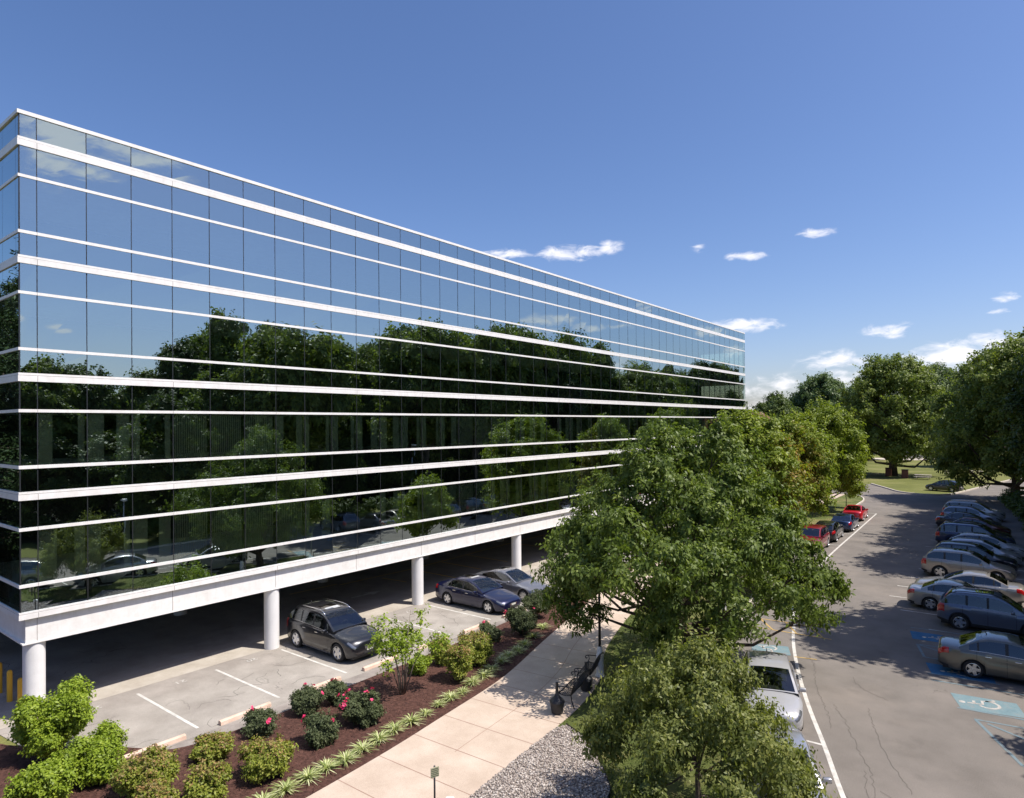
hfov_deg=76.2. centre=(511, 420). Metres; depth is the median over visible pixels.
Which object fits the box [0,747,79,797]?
lime shrub
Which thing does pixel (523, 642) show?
lily turf
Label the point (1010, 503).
hedge shrub
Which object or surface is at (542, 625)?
lily turf
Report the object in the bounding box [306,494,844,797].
path
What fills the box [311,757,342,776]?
lily turf
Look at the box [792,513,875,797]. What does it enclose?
lane marking
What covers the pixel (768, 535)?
young tree
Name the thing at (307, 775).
lily turf
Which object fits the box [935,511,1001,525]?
parked sedan
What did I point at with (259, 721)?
rose bush
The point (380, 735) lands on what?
lily turf
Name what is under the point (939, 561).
parked suv
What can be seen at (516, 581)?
parked coupe
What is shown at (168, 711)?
stall marking
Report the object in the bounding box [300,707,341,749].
rose bush
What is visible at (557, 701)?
ash urn
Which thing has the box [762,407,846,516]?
maple tree
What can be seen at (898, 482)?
ground
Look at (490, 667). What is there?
lily turf
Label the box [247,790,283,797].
lily turf
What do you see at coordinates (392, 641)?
serviceberry tree
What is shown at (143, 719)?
parking bay
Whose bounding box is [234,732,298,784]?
spirea shrub
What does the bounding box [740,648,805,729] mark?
parked hatchback
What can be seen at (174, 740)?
wheel stop
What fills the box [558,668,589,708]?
park bench
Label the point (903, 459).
road
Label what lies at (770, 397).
broadleaf tree
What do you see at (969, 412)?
broadleaf tree
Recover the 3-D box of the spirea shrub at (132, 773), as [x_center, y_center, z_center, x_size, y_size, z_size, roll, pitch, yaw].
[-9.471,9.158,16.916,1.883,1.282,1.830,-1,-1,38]
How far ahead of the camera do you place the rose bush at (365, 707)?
20.77 m
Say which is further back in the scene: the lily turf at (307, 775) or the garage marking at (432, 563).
the garage marking at (432, 563)
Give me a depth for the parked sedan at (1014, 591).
34.30 m
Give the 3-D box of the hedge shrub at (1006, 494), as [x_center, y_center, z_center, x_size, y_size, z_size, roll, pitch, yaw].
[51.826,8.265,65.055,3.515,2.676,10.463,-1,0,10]
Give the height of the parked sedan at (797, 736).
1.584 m
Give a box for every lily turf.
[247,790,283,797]
[267,776,303,797]
[291,766,322,783]
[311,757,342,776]
[330,748,361,766]
[349,739,375,754]
[366,730,393,746]
[380,721,408,734]
[396,712,425,725]
[417,708,436,717]
[428,699,446,707]
[439,690,461,700]
[456,686,473,693]
[459,675,482,686]
[473,669,495,678]
[479,663,500,672]
[490,655,511,663]
[497,649,517,657]
[508,644,526,652]
[515,638,532,645]
[524,631,544,637]
[536,622,551,629]
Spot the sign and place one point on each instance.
(434, 771)
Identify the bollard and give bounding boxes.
[0,662,2,692]
[7,670,12,701]
[17,678,21,706]
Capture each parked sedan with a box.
[435,574,520,613]
[739,725,831,797]
[812,520,843,541]
[907,578,979,609]
[914,570,1023,604]
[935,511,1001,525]
[938,630,1023,680]
[944,516,1010,533]
[959,520,1011,536]
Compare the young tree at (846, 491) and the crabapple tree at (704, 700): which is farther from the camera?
the young tree at (846, 491)
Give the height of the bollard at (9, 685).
1.110 m
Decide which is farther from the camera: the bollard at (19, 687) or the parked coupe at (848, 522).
the parked coupe at (848, 522)
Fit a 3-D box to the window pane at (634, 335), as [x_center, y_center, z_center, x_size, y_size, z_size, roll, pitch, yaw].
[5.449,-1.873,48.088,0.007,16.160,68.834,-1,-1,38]
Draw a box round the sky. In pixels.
[0,0,1023,411]
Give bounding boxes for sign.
[431,765,438,797]
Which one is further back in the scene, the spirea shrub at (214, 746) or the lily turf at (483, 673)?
the lily turf at (483, 673)
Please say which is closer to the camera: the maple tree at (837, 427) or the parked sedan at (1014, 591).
the parked sedan at (1014, 591)
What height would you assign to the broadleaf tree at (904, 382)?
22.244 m
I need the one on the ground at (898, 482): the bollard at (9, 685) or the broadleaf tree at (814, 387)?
the broadleaf tree at (814, 387)
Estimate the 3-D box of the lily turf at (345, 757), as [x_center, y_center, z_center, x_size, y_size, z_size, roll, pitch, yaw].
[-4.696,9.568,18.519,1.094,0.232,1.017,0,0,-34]
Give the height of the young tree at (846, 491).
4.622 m
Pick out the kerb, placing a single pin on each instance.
(862, 501)
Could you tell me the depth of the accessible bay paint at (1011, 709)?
22.11 m
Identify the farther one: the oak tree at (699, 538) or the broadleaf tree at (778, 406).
the broadleaf tree at (778, 406)
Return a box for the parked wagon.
[942,499,1005,519]
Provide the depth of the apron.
26.79 m
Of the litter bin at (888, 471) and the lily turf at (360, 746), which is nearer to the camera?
the lily turf at (360, 746)
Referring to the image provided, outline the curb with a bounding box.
[166,619,508,748]
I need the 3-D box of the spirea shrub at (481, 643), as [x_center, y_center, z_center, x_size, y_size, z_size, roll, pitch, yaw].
[-1.462,9.089,26.172,1.562,1.405,1.656,-1,-1,38]
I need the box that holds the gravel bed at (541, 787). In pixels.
[469,725,608,797]
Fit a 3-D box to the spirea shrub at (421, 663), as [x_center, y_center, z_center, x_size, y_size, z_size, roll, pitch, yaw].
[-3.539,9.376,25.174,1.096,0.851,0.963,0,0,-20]
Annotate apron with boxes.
[0,524,673,728]
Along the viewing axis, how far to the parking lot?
23.84 m
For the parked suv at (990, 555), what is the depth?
41.62 m
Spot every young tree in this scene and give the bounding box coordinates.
[724,492,799,589]
[835,485,862,505]
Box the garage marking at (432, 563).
[292,533,550,593]
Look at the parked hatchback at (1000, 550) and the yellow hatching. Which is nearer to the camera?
the yellow hatching
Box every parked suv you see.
[287,598,382,661]
[795,523,829,552]
[921,546,1016,581]
[932,540,1017,570]
[935,521,1015,543]
[937,586,1023,634]
[940,505,1001,522]
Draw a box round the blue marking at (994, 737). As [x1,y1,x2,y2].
[911,627,1023,766]
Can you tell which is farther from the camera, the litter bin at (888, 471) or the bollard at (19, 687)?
the litter bin at (888, 471)
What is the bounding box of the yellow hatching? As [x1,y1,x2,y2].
[760,618,831,659]
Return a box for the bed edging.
[566,723,610,797]
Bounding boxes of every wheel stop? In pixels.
[122,733,185,758]
[218,702,270,725]
[313,676,340,689]
[362,655,396,670]
[463,621,489,632]
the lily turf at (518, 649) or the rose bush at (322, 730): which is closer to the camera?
the rose bush at (322, 730)
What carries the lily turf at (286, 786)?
on the mulch bed at (425, 682)
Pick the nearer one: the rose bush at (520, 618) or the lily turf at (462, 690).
the lily turf at (462, 690)
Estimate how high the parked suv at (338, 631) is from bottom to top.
1.833 m
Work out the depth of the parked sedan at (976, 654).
24.34 m
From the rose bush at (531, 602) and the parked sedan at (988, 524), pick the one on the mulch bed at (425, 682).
the rose bush at (531, 602)
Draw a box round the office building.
[0,108,745,699]
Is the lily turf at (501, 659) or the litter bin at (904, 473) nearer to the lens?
the lily turf at (501, 659)
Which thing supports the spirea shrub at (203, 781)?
on the mulch bed at (425, 682)
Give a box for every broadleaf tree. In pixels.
[751,394,804,420]
[758,390,790,404]
[786,371,854,414]
[835,351,963,475]
[851,389,887,459]
[902,361,956,420]
[922,330,1023,494]
[948,397,1002,463]
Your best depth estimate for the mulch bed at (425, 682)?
20.39 m
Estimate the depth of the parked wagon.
63.06 m
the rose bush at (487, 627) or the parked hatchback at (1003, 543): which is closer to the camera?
the rose bush at (487, 627)
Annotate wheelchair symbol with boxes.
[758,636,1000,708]
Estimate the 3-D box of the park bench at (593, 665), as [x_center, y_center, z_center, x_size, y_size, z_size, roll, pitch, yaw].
[2.864,9.163,24.230,0.749,0.967,1.485,-1,0,22]
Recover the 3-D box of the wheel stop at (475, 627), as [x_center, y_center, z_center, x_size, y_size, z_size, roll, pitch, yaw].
[-1.684,9.757,30.876,0.180,0.135,1.800,-1,-1,37]
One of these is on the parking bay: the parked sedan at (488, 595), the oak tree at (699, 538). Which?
the parked sedan at (488, 595)
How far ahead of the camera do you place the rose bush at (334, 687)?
22.37 m
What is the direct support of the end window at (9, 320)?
in the office building
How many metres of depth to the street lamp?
24.63 m
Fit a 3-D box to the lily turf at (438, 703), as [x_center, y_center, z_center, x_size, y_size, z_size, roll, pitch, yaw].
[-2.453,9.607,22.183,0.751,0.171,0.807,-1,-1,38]
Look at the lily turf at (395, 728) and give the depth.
20.38 m
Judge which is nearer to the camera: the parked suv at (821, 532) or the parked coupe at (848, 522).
the parked suv at (821, 532)
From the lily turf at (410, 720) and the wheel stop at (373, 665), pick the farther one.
the wheel stop at (373, 665)
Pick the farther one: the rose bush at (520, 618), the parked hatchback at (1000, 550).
the parked hatchback at (1000, 550)
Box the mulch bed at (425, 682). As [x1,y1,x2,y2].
[0,568,629,797]
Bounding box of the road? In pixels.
[874,458,923,459]
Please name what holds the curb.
on the ground at (898, 482)
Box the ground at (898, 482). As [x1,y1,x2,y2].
[0,440,1010,745]
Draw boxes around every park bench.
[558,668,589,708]
[574,652,603,688]
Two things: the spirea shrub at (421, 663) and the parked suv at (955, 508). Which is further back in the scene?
the parked suv at (955, 508)
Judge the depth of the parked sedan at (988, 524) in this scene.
54.49 m
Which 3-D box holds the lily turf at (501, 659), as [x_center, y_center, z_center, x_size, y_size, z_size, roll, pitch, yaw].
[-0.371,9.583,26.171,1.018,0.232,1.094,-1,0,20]
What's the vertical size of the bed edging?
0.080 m
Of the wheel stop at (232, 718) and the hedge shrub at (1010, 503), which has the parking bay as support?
the wheel stop at (232, 718)
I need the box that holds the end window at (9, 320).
[0,114,19,612]
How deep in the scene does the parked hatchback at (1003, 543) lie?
46.01 m
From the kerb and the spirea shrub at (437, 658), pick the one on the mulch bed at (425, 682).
the spirea shrub at (437, 658)
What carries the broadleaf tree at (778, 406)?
on the ground at (898, 482)
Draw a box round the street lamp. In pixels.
[595,563,604,676]
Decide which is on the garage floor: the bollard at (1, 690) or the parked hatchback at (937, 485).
the bollard at (1, 690)
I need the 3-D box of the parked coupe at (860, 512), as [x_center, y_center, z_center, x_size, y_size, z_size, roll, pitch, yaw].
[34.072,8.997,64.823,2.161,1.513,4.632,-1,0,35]
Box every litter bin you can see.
[885,467,891,475]
[901,469,908,477]
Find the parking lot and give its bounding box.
[733,478,1023,797]
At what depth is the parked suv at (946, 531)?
49.88 m
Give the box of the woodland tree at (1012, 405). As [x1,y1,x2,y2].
[996,335,1023,476]
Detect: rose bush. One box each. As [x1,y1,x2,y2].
[240,705,281,738]
[288,682,327,716]
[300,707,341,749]
[321,678,348,705]
[334,687,386,728]
[476,619,503,642]
[503,604,538,634]
[520,588,548,616]
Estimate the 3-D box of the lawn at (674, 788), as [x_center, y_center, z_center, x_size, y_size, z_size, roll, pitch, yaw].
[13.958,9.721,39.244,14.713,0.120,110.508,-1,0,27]
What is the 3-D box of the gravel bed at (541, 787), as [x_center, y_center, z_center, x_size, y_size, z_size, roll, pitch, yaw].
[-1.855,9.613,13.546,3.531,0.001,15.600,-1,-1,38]
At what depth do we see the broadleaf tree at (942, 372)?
188.37 m
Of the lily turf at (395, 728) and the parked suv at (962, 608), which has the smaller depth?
the lily turf at (395, 728)
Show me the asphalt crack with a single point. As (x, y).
(814, 678)
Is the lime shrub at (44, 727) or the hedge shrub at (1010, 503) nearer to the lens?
the lime shrub at (44, 727)
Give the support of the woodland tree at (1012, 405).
on the ground at (898, 482)
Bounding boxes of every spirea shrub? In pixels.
[108,743,180,797]
[132,777,180,797]
[182,758,232,797]
[189,729,235,764]
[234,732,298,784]
[406,651,432,675]
[428,633,453,664]
[439,641,474,680]
[457,629,494,667]
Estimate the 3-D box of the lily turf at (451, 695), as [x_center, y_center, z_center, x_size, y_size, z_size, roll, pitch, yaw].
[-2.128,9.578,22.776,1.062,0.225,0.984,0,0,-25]
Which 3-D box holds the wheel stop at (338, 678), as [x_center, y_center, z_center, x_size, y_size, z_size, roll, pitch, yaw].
[-7.080,9.757,24.052,0.180,0.135,1.800,-1,-1,39]
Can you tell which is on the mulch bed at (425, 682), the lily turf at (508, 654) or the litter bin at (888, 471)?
the lily turf at (508, 654)
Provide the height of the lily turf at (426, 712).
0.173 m
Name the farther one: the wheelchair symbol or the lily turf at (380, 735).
the wheelchair symbol
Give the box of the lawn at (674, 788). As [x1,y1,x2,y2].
[556,494,862,797]
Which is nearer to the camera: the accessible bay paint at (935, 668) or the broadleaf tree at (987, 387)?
the accessible bay paint at (935, 668)
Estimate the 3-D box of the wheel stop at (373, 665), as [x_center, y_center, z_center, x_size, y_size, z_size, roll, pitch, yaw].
[-5.282,9.757,26.327,0.180,0.135,1.800,-1,-1,38]
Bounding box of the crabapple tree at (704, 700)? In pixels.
[568,615,838,797]
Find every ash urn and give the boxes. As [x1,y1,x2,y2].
[550,682,564,714]
[579,661,592,691]
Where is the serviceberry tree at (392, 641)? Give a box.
[364,603,453,694]
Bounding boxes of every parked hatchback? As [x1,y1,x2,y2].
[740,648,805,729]
[925,480,963,491]
[948,537,1022,564]
[949,532,1023,557]
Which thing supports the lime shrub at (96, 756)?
on the mulch bed at (425, 682)
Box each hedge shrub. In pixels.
[995,487,1023,513]
[1003,490,1023,522]
[1012,498,1023,530]
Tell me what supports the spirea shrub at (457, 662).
on the mulch bed at (425, 682)
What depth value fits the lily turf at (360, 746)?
19.17 m
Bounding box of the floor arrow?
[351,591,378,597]
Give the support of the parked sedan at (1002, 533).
on the parking lot
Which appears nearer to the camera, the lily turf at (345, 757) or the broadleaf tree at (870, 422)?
the lily turf at (345, 757)
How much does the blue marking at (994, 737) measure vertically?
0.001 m
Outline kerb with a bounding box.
[730,479,1009,777]
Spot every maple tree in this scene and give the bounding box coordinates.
[693,404,823,537]
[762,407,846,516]
[795,395,874,512]
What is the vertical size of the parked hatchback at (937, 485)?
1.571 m
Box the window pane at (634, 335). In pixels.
[620,296,744,494]
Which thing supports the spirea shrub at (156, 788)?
on the mulch bed at (425, 682)
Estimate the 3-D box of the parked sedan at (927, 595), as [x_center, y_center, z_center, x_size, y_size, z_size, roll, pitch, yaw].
[22.719,8.859,33.125,4.532,1.546,2.086,-1,-1,37]
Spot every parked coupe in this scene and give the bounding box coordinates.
[476,566,549,600]
[831,513,858,530]
[842,505,867,520]
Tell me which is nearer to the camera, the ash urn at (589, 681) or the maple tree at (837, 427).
the ash urn at (589, 681)
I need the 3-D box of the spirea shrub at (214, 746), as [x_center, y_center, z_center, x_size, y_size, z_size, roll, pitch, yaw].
[-8.640,9.411,18.808,1.282,0.787,1.279,0,0,-35]
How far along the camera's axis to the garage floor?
31.78 m
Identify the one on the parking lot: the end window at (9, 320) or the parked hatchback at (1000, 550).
the parked hatchback at (1000, 550)
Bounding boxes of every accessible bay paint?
[752,606,1023,717]
[910,631,995,682]
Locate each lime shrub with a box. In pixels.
[0,673,97,758]
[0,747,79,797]
[61,718,129,789]
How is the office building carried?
on the garage floor
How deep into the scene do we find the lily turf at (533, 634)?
29.28 m
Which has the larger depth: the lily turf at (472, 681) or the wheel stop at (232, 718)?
the lily turf at (472, 681)
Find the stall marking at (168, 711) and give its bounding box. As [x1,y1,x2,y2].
[66,519,1022,744]
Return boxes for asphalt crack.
[92,572,911,797]
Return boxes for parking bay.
[0,502,799,748]
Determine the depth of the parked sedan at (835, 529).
52.59 m
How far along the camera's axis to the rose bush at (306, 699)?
21.51 m
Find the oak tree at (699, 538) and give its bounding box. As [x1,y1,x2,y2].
[526,413,855,659]
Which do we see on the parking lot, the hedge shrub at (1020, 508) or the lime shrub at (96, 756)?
the hedge shrub at (1020, 508)
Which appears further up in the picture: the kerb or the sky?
the sky
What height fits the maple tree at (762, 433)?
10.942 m
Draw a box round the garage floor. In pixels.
[0,507,676,712]

